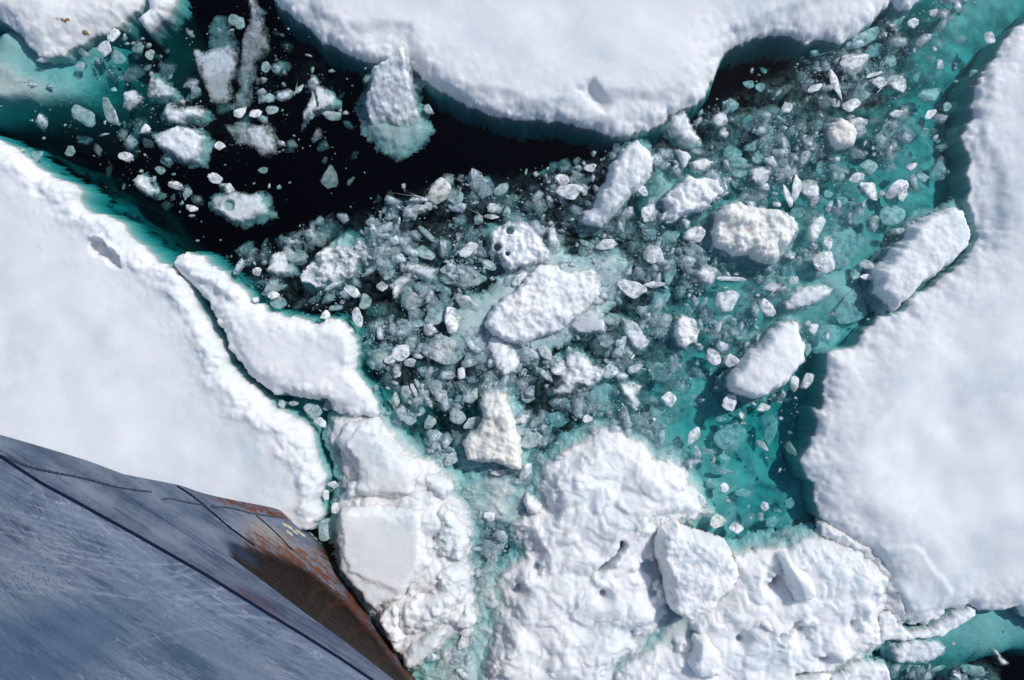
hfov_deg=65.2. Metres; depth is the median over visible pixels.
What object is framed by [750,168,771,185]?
ice chunk
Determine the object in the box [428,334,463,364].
ice lump
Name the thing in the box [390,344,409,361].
ice lump
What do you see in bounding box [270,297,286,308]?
ice lump
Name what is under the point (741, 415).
ice lump
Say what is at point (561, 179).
ice lump
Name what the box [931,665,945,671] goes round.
ice lump
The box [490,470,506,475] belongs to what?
ice lump
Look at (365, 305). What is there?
ice lump
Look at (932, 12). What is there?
ice lump
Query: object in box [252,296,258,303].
ice lump
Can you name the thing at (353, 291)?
ice lump
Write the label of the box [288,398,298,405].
ice lump
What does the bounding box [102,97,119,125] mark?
ice lump
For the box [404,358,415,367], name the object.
ice lump
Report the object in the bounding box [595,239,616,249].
ice lump
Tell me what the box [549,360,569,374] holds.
ice lump
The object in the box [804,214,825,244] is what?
ice chunk
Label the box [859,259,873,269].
ice lump
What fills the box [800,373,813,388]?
ice lump
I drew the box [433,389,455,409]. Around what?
ice lump
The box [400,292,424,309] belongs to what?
ice lump
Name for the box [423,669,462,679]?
ice lump
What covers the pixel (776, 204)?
ice lump
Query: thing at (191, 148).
ice chunk
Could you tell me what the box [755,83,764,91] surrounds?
ice lump
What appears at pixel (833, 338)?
ice lump
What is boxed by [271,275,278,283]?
ice lump
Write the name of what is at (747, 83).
ice lump
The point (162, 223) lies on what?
submerged ice shelf
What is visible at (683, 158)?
ice chunk
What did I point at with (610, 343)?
ice lump
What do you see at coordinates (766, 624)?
ice chunk
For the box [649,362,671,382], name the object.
ice lump
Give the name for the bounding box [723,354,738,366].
ice lump
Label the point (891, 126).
ice lump
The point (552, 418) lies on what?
ice lump
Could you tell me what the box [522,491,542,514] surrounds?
ice chunk
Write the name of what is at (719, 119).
ice chunk
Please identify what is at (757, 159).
ice lump
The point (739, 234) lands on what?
ice chunk
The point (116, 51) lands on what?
ice lump
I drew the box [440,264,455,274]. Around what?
ice lump
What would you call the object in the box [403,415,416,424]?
ice lump
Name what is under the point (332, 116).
ice lump
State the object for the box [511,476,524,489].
ice lump
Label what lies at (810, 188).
ice lump
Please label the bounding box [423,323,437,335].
ice lump
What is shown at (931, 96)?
ice lump
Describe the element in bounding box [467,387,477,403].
ice lump
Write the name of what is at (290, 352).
ice floe
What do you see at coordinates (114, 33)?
ice lump
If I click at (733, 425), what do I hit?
ice lump
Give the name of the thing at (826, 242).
ice lump
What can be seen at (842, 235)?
ice lump
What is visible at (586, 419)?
ice lump
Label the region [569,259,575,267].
ice lump
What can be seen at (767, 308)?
ice lump
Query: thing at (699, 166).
ice chunk
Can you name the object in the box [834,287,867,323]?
ice lump
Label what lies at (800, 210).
ice lump
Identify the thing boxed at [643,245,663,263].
ice lump
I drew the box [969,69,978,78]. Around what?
ice lump
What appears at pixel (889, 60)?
ice lump
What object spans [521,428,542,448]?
ice lump
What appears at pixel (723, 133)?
ice chunk
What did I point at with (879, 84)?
ice lump
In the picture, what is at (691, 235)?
ice lump
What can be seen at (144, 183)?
ice chunk
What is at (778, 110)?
ice lump
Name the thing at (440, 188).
ice lump
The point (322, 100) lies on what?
ice chunk
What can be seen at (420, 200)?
ice lump
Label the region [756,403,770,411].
ice lump
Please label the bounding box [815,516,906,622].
ice mound
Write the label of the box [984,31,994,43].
ice lump
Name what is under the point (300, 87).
ice lump
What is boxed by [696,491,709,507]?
ice lump
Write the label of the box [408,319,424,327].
ice lump
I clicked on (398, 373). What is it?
ice lump
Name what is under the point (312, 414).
ice lump
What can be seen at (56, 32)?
ice floe
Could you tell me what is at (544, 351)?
ice lump
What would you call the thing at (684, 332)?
ice chunk
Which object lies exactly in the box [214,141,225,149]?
ice lump
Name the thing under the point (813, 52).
ice lump
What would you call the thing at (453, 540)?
ice block
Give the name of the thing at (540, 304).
ice chunk
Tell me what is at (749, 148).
ice lump
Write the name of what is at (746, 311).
ice lump
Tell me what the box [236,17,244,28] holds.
ice lump
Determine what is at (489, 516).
ice lump
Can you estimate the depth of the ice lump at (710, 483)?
15.19 m
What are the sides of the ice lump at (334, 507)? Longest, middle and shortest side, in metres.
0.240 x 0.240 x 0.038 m
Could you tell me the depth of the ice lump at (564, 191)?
14.98 m
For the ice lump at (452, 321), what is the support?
on the ice chunk at (540, 304)
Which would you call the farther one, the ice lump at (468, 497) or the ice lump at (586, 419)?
the ice lump at (468, 497)
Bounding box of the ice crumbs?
[32,3,982,679]
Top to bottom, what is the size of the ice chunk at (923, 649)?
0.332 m
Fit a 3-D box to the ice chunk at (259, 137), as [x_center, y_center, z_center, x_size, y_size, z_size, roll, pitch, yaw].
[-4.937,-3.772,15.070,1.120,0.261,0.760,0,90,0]
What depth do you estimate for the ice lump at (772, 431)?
15.25 m
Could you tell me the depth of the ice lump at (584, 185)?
15.08 m
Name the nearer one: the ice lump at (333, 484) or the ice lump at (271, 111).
the ice lump at (333, 484)
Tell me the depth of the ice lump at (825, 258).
14.95 m
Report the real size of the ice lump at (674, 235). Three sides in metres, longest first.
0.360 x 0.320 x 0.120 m
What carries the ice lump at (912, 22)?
on the water
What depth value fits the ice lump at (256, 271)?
15.00 m
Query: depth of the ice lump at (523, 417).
14.97 m
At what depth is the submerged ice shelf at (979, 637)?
15.29 m
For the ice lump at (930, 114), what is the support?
on the water
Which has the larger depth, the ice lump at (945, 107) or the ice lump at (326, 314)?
the ice lump at (945, 107)
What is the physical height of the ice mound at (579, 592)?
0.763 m
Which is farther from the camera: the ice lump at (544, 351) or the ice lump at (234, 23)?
the ice lump at (234, 23)
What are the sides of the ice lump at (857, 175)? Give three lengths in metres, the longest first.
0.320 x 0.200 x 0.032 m
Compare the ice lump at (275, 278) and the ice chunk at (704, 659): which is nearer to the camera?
the ice chunk at (704, 659)
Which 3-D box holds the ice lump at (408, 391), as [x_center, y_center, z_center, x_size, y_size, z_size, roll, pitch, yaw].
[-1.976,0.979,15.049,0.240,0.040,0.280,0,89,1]
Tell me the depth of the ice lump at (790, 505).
15.24 m
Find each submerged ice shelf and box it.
[0,13,241,159]
[26,143,337,529]
[363,0,1023,625]
[871,609,1023,679]
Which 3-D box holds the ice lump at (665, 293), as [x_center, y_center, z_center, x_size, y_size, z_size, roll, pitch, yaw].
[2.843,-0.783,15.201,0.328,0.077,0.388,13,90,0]
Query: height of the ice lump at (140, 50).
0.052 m
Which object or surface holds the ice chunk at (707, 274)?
on the sunken brash
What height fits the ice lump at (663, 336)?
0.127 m
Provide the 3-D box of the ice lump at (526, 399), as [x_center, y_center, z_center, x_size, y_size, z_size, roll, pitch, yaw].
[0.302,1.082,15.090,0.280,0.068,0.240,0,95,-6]
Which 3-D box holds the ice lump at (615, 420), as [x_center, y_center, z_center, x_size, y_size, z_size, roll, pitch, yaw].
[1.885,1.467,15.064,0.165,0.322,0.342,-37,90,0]
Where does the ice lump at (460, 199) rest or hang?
on the brash ice
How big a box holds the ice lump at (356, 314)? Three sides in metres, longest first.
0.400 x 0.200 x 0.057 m
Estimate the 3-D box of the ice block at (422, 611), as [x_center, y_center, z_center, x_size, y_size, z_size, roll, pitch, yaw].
[-1.417,4.889,15.160,1.825,1.203,1.108,-38,90,0]
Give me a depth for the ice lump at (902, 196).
14.97 m
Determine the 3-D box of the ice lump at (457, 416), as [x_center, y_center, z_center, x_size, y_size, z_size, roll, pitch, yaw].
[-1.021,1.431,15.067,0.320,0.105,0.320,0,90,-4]
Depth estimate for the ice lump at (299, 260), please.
15.14 m
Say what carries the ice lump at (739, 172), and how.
on the sunken brash
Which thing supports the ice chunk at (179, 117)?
on the water
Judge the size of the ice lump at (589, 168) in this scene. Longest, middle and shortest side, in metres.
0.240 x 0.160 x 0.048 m
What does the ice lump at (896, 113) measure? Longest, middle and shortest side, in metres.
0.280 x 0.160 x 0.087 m
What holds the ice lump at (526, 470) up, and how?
on the water
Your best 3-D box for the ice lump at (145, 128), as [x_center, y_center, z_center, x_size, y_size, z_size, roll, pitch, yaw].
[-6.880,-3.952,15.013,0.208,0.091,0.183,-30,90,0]
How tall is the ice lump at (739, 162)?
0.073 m
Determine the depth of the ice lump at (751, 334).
15.13 m
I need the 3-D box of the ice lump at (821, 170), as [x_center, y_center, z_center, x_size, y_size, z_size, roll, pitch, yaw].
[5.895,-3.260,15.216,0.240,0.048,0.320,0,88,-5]
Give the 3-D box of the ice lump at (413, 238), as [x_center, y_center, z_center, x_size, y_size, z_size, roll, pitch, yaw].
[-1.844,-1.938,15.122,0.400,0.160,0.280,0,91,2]
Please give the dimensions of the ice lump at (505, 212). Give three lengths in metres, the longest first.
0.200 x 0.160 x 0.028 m
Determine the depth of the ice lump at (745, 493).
15.18 m
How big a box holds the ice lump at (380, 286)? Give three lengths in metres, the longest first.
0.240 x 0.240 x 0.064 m
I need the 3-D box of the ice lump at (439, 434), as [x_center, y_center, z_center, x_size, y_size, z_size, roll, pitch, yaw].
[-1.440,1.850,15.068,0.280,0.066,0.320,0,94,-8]
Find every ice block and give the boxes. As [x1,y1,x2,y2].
[138,0,191,46]
[336,416,420,498]
[337,504,432,608]
[379,603,405,651]
[399,563,470,633]
[403,625,447,667]
[425,474,454,499]
[432,503,470,560]
[455,604,477,628]
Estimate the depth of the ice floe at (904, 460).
14.74 m
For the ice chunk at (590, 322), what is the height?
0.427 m
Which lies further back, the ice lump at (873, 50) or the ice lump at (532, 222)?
the ice lump at (873, 50)
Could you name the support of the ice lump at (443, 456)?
on the sunken brash
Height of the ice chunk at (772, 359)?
0.607 m
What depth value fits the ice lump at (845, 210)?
15.22 m
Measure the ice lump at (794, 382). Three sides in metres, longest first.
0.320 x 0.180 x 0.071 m
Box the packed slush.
[412,468,538,679]
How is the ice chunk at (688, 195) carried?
on the slush
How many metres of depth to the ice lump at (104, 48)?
14.97 m
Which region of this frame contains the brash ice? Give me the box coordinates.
[0,0,1015,679]
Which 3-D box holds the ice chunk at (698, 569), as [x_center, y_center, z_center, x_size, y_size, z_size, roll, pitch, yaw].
[3.420,4.265,14.711,1.620,0.777,1.880,0,90,0]
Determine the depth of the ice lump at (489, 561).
15.04 m
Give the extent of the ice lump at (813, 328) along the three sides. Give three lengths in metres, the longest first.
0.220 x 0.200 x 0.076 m
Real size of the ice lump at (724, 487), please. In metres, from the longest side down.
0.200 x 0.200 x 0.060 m
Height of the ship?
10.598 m
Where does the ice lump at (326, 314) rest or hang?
on the water
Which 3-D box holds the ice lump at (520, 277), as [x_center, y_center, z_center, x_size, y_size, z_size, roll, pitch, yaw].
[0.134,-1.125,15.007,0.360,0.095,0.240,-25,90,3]
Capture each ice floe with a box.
[0,0,157,64]
[0,136,336,529]
[174,251,387,417]
[274,0,918,155]
[783,13,1023,625]
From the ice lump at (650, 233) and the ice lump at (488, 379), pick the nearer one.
the ice lump at (488, 379)
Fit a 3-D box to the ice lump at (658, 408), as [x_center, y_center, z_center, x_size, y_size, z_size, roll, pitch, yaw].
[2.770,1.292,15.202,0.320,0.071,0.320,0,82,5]
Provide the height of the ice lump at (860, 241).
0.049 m
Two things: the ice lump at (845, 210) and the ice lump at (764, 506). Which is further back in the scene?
the ice lump at (845, 210)
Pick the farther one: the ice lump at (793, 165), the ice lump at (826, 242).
the ice lump at (793, 165)
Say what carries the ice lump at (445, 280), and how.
on the brash ice
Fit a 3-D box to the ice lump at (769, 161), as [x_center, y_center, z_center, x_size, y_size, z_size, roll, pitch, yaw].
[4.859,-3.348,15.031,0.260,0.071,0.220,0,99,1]
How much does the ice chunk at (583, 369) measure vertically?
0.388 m
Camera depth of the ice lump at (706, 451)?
15.13 m
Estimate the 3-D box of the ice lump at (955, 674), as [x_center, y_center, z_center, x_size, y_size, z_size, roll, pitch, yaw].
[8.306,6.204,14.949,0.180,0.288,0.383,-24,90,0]
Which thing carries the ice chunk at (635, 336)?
on the sunken brash
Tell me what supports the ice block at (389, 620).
in the water
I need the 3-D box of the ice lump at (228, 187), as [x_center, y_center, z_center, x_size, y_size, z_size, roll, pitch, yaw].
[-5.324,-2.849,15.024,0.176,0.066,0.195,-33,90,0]
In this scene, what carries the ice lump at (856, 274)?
on the slush
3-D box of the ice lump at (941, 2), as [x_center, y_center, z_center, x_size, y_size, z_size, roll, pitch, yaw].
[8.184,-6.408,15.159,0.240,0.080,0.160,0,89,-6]
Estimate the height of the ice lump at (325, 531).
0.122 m
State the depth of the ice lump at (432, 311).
15.08 m
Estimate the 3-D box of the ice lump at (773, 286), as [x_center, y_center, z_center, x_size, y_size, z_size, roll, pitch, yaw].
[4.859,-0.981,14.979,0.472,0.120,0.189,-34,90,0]
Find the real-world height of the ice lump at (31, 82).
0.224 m
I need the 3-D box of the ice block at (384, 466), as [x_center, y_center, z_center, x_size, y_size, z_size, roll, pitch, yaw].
[-2.468,2.217,15.166,1.804,1.176,1.716,0,90,0]
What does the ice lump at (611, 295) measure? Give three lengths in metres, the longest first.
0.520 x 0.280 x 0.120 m
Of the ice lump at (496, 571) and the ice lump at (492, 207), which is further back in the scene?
the ice lump at (496, 571)
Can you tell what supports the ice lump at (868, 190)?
on the slush
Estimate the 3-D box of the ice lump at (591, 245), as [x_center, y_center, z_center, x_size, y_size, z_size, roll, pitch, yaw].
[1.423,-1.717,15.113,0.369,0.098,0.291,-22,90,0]
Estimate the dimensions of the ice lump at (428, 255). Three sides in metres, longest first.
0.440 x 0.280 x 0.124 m
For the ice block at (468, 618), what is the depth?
14.80 m
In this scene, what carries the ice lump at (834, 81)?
on the water
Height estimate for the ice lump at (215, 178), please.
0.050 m
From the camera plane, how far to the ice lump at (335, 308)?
15.09 m
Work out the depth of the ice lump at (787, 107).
15.01 m
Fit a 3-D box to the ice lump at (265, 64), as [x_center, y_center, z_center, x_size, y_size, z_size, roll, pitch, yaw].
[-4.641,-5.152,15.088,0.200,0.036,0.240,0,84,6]
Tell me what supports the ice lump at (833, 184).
on the sunken brash
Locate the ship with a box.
[0,435,415,679]
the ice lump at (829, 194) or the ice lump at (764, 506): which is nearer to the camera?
the ice lump at (764, 506)
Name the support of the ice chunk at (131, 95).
on the water
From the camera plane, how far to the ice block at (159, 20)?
15.06 m
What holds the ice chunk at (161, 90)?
on the water
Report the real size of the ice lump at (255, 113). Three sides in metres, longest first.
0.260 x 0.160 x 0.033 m
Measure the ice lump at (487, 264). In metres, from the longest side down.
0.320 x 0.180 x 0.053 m
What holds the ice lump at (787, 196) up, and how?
on the water
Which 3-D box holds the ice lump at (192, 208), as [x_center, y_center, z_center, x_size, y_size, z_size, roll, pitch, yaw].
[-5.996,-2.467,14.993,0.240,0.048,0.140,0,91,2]
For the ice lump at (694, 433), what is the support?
on the water
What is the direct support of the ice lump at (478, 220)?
on the slush
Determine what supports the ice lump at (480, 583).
on the brash ice
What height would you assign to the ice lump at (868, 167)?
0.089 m
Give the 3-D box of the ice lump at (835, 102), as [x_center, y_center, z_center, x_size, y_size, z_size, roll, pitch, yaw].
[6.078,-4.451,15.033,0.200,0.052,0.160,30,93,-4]
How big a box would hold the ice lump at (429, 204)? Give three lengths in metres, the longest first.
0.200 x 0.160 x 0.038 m
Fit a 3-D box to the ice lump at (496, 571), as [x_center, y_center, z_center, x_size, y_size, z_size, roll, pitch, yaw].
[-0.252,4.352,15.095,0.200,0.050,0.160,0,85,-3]
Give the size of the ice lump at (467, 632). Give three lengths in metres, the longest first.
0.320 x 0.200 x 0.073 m
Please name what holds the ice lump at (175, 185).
on the water
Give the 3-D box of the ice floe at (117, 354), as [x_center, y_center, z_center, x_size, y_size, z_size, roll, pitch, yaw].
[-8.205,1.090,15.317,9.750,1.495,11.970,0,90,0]
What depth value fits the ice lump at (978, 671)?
15.13 m
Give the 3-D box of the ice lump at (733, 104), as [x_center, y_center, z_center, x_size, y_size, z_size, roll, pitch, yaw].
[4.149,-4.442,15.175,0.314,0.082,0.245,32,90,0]
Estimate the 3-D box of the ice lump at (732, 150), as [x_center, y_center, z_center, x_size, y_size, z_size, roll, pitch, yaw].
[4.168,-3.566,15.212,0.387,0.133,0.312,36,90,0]
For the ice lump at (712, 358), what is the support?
on the slush
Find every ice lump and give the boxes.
[21,77,36,86]
[71,105,95,127]
[75,62,84,70]
[95,41,111,56]
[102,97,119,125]
[107,28,120,41]
[113,50,124,61]
[118,152,133,162]
[134,44,143,52]
[140,124,150,133]
[145,49,154,59]
[168,181,183,189]
[183,188,191,197]
[186,205,197,211]
[207,172,222,183]
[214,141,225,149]
[224,183,234,193]
[228,14,239,25]
[234,107,246,117]
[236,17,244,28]
[249,109,262,117]
[252,267,261,275]
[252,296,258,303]
[261,61,270,72]
[261,285,286,296]
[265,93,275,102]
[266,106,278,113]
[268,291,279,298]
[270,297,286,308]
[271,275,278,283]
[278,398,287,408]
[288,249,306,264]
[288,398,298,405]
[294,81,303,95]
[303,403,321,419]
[314,417,326,427]
[318,518,332,540]
[320,310,329,318]
[322,111,341,120]
[322,490,328,499]
[323,399,332,410]
[328,481,339,491]
[329,305,342,310]
[331,502,339,514]
[343,285,360,297]
[352,307,362,327]
[359,293,371,308]
[362,264,377,276]
[368,217,379,225]
[373,348,388,361]
[376,280,387,290]
[383,258,395,269]
[384,270,394,279]
[384,356,394,363]
[385,392,399,409]
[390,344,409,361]
[392,366,400,378]
[396,192,428,202]
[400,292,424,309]
[401,386,410,398]
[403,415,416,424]
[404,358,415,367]
[405,202,427,214]
[408,253,418,262]
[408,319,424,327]
[410,231,420,242]
[410,383,417,396]
[414,246,434,259]
[414,379,432,408]
[418,226,434,241]
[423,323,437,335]
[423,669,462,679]
[424,104,432,112]
[424,202,432,210]
[424,306,444,324]
[424,415,435,428]
[427,177,451,204]
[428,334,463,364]
[428,430,442,445]
[429,380,441,394]
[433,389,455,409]
[435,453,448,462]
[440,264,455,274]
[440,277,457,283]
[443,452,457,466]
[444,307,460,334]
[447,190,463,203]
[449,408,465,423]
[454,293,479,311]
[456,265,485,285]
[457,367,464,379]
[458,626,473,636]
[458,636,472,649]
[459,242,477,257]
[462,490,471,499]
[463,416,480,428]
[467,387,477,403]
[468,208,482,224]
[474,570,491,586]
[481,375,492,390]
[482,259,496,270]
[483,511,494,521]
[484,214,498,218]
[486,203,497,212]
[486,550,497,568]
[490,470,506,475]
[494,183,507,195]
[494,567,501,573]
[503,206,510,215]
[511,272,526,285]
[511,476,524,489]
[515,410,530,431]
[519,463,531,480]
[521,394,533,402]
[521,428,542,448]
[529,220,538,227]
[538,345,551,360]
[546,411,569,427]
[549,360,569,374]
[554,174,569,185]
[555,184,582,199]
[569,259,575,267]
[578,180,591,195]
[579,242,598,254]
[583,414,592,422]
[584,164,596,171]
[589,382,616,411]
[592,297,603,304]
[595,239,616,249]
[600,338,612,346]
[603,291,624,301]
[604,313,622,324]
[609,247,633,262]
[610,416,618,423]
[617,279,646,298]
[628,364,642,373]
[636,258,650,269]
[637,185,647,195]
[640,305,656,322]
[641,204,656,222]
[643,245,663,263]
[643,281,664,287]
[645,229,656,238]
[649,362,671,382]
[649,400,665,415]
[652,290,670,307]
[659,323,670,342]
[661,391,676,406]
[662,231,679,242]
[664,258,676,284]
[683,225,705,242]
[683,243,709,263]
[687,427,699,444]
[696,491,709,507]
[702,448,716,455]
[705,348,720,364]
[705,478,716,490]
[710,514,725,527]
[713,290,739,311]
[713,421,746,452]
[714,468,732,473]
[715,276,746,280]
[716,415,725,421]
[718,314,736,330]
[718,483,728,492]
[719,453,729,460]
[722,98,738,115]
[722,393,736,410]
[723,143,741,161]
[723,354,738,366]
[729,519,743,533]
[731,157,747,169]
[731,177,738,187]
[732,169,746,177]
[735,488,751,496]
[736,309,750,320]
[739,411,747,418]
[742,115,754,130]
[743,80,753,87]
[744,140,758,151]
[748,329,761,339]
[751,152,765,164]
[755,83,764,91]
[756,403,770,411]
[757,441,767,450]
[758,298,775,316]
[760,124,774,142]
[760,501,768,510]
[762,418,776,445]
[763,282,781,296]
[764,156,776,166]
[765,394,783,402]
[766,516,778,527]
[772,108,782,115]
[772,199,780,206]
[778,161,802,173]
[779,180,789,189]
[780,262,793,279]
[781,102,792,113]
[782,184,792,206]
[784,497,794,508]
[789,204,806,219]
[789,276,798,284]
[790,376,798,391]
[791,174,801,201]
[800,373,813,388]
[801,180,818,199]
[804,344,811,355]
[807,83,821,92]
[809,49,831,59]
[809,323,818,334]
[810,149,818,163]
[810,196,820,207]
[811,324,840,353]
[812,219,859,273]
[812,251,834,272]
[816,160,826,176]
[823,236,832,249]
[824,189,833,197]
[829,69,841,99]
[831,98,839,106]
[831,172,842,187]
[832,162,847,172]
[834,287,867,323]
[836,196,847,205]
[837,201,864,225]
[839,53,868,75]
[842,98,860,111]
[845,26,879,49]
[848,117,867,129]
[849,172,864,182]
[850,264,860,281]
[853,75,874,103]
[856,233,864,247]
[857,182,877,200]
[859,159,877,175]
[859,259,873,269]
[859,274,872,279]
[864,43,881,56]
[866,71,882,77]
[871,77,888,91]
[875,115,897,145]
[875,140,899,154]
[879,205,905,225]
[884,55,895,70]
[885,179,908,199]
[887,15,904,26]
[887,75,906,91]
[888,110,902,117]
[897,190,907,200]
[905,162,916,170]
[907,18,918,28]
[913,72,923,82]
[916,173,929,184]
[917,87,940,101]
[925,109,936,118]
[928,8,937,17]
[929,161,945,180]
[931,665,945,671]
[938,0,947,5]
[942,101,951,110]
[951,670,961,679]
[960,663,985,676]
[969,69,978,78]
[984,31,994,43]
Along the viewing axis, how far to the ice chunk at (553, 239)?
14.91 m
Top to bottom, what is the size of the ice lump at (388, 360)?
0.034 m
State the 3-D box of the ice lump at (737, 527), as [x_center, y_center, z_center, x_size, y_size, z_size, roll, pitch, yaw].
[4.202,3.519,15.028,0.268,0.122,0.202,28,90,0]
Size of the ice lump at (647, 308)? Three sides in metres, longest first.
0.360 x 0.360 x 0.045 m
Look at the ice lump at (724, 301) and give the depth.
14.94 m
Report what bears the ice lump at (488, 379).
on the slush
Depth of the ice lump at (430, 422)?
15.06 m
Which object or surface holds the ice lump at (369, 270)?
on the water
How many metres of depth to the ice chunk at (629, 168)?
14.75 m
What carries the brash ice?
on the water
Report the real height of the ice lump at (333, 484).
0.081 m
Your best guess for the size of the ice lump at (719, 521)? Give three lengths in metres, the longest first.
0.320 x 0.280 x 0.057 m
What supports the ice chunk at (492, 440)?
in the water
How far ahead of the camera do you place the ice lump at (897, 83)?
15.01 m
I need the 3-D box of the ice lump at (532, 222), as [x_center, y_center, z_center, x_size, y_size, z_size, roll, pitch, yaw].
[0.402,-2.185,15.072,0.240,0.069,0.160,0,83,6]
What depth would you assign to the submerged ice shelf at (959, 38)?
15.58 m
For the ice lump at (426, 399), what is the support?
on the water
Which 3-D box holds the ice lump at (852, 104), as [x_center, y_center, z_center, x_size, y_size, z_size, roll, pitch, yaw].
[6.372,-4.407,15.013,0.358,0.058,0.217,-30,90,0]
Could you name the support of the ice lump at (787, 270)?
on the submerged ice shelf at (959, 38)
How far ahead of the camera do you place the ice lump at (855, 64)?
14.98 m
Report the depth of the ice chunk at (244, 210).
15.01 m
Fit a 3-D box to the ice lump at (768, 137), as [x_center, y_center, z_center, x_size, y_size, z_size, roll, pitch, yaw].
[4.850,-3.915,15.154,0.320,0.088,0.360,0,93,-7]
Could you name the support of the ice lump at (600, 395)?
on the sunken brash
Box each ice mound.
[321,401,485,673]
[477,412,718,679]
[612,522,888,679]
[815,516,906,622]
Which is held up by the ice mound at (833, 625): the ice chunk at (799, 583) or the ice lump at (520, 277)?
the ice chunk at (799, 583)
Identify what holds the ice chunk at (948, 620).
on the submerged ice shelf at (979, 637)
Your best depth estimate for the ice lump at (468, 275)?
15.06 m
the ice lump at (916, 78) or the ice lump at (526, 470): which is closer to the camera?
the ice lump at (526, 470)
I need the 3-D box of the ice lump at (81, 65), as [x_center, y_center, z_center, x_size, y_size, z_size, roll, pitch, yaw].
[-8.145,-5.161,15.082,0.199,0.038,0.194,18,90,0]
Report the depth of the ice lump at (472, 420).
15.06 m
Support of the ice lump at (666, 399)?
on the water
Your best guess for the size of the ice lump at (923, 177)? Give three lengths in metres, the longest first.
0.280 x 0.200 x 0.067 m
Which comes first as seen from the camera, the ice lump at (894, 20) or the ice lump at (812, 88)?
the ice lump at (812, 88)
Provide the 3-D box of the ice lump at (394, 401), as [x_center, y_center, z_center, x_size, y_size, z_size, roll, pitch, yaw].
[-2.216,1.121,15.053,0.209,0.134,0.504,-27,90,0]
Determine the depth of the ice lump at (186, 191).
15.07 m
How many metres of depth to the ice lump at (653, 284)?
14.99 m
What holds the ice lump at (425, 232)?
on the slush
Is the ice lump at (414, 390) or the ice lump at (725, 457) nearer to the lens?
the ice lump at (414, 390)
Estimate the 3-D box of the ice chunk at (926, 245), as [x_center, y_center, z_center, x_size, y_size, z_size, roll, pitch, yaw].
[7.603,-1.623,14.929,2.870,0.608,1.318,-41,90,0]
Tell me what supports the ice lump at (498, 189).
on the slush
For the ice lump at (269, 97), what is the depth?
15.08 m
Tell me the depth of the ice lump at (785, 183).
15.17 m
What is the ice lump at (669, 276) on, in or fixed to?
on the sunken brash
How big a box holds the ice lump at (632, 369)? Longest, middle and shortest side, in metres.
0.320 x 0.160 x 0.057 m
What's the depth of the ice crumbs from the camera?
15.04 m
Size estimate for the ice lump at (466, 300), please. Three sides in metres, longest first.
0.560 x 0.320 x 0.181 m
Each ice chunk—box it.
[123,90,141,109]
[135,173,164,195]
[151,73,180,102]
[155,126,213,167]
[163,103,210,127]
[195,49,234,99]
[211,192,276,226]
[230,123,273,151]
[266,252,298,276]
[300,232,366,291]
[303,87,341,122]
[357,47,433,157]
[389,273,412,296]
[405,262,439,283]
[450,239,629,370]
[455,371,534,482]
[484,218,549,272]
[488,336,527,375]
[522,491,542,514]
[544,227,560,246]
[550,348,603,394]
[572,307,606,336]
[576,138,653,232]
[618,378,639,408]
[621,318,648,351]
[652,519,738,620]
[656,174,723,225]
[660,113,701,151]
[669,313,698,348]
[671,149,691,172]
[687,631,722,677]
[688,159,714,174]
[694,265,716,283]
[698,200,807,276]
[711,113,726,125]
[717,312,805,402]
[719,127,727,137]
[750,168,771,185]
[760,619,772,631]
[776,551,816,601]
[779,283,831,313]
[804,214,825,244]
[821,118,856,153]
[830,656,890,679]
[859,201,970,315]
[878,604,975,641]
[880,638,944,663]
[990,650,1005,663]
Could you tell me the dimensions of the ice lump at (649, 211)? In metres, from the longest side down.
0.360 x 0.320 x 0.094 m
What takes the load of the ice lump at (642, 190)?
on the water
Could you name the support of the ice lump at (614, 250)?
on the sunken brash
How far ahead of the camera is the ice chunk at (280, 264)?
14.89 m
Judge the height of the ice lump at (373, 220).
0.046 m
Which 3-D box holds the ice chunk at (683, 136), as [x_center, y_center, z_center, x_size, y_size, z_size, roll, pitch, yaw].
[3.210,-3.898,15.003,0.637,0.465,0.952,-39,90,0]
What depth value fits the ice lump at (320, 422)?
14.97 m
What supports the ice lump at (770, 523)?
on the sunken brash
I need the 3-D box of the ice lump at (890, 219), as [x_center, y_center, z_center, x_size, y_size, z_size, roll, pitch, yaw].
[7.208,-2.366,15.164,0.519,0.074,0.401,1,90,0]
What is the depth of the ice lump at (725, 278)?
14.98 m
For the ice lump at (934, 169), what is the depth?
15.18 m
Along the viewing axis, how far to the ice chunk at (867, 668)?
14.87 m
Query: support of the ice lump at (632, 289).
on the water
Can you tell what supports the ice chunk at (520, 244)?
on the water
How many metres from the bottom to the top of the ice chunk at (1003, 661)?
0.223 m
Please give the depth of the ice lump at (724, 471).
15.14 m
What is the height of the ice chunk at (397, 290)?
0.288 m
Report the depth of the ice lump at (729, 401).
14.98 m
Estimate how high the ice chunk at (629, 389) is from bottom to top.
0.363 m
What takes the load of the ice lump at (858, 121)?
on the water
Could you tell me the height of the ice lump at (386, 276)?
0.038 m
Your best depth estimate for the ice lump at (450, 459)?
15.03 m
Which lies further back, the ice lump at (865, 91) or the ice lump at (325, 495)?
the ice lump at (865, 91)
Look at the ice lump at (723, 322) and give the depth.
15.15 m
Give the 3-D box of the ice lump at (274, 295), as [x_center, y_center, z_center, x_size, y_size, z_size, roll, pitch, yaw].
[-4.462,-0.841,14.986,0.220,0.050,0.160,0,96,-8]
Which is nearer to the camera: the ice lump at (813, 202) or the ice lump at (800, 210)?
the ice lump at (813, 202)
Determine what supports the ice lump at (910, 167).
on the water
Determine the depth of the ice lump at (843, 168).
15.21 m

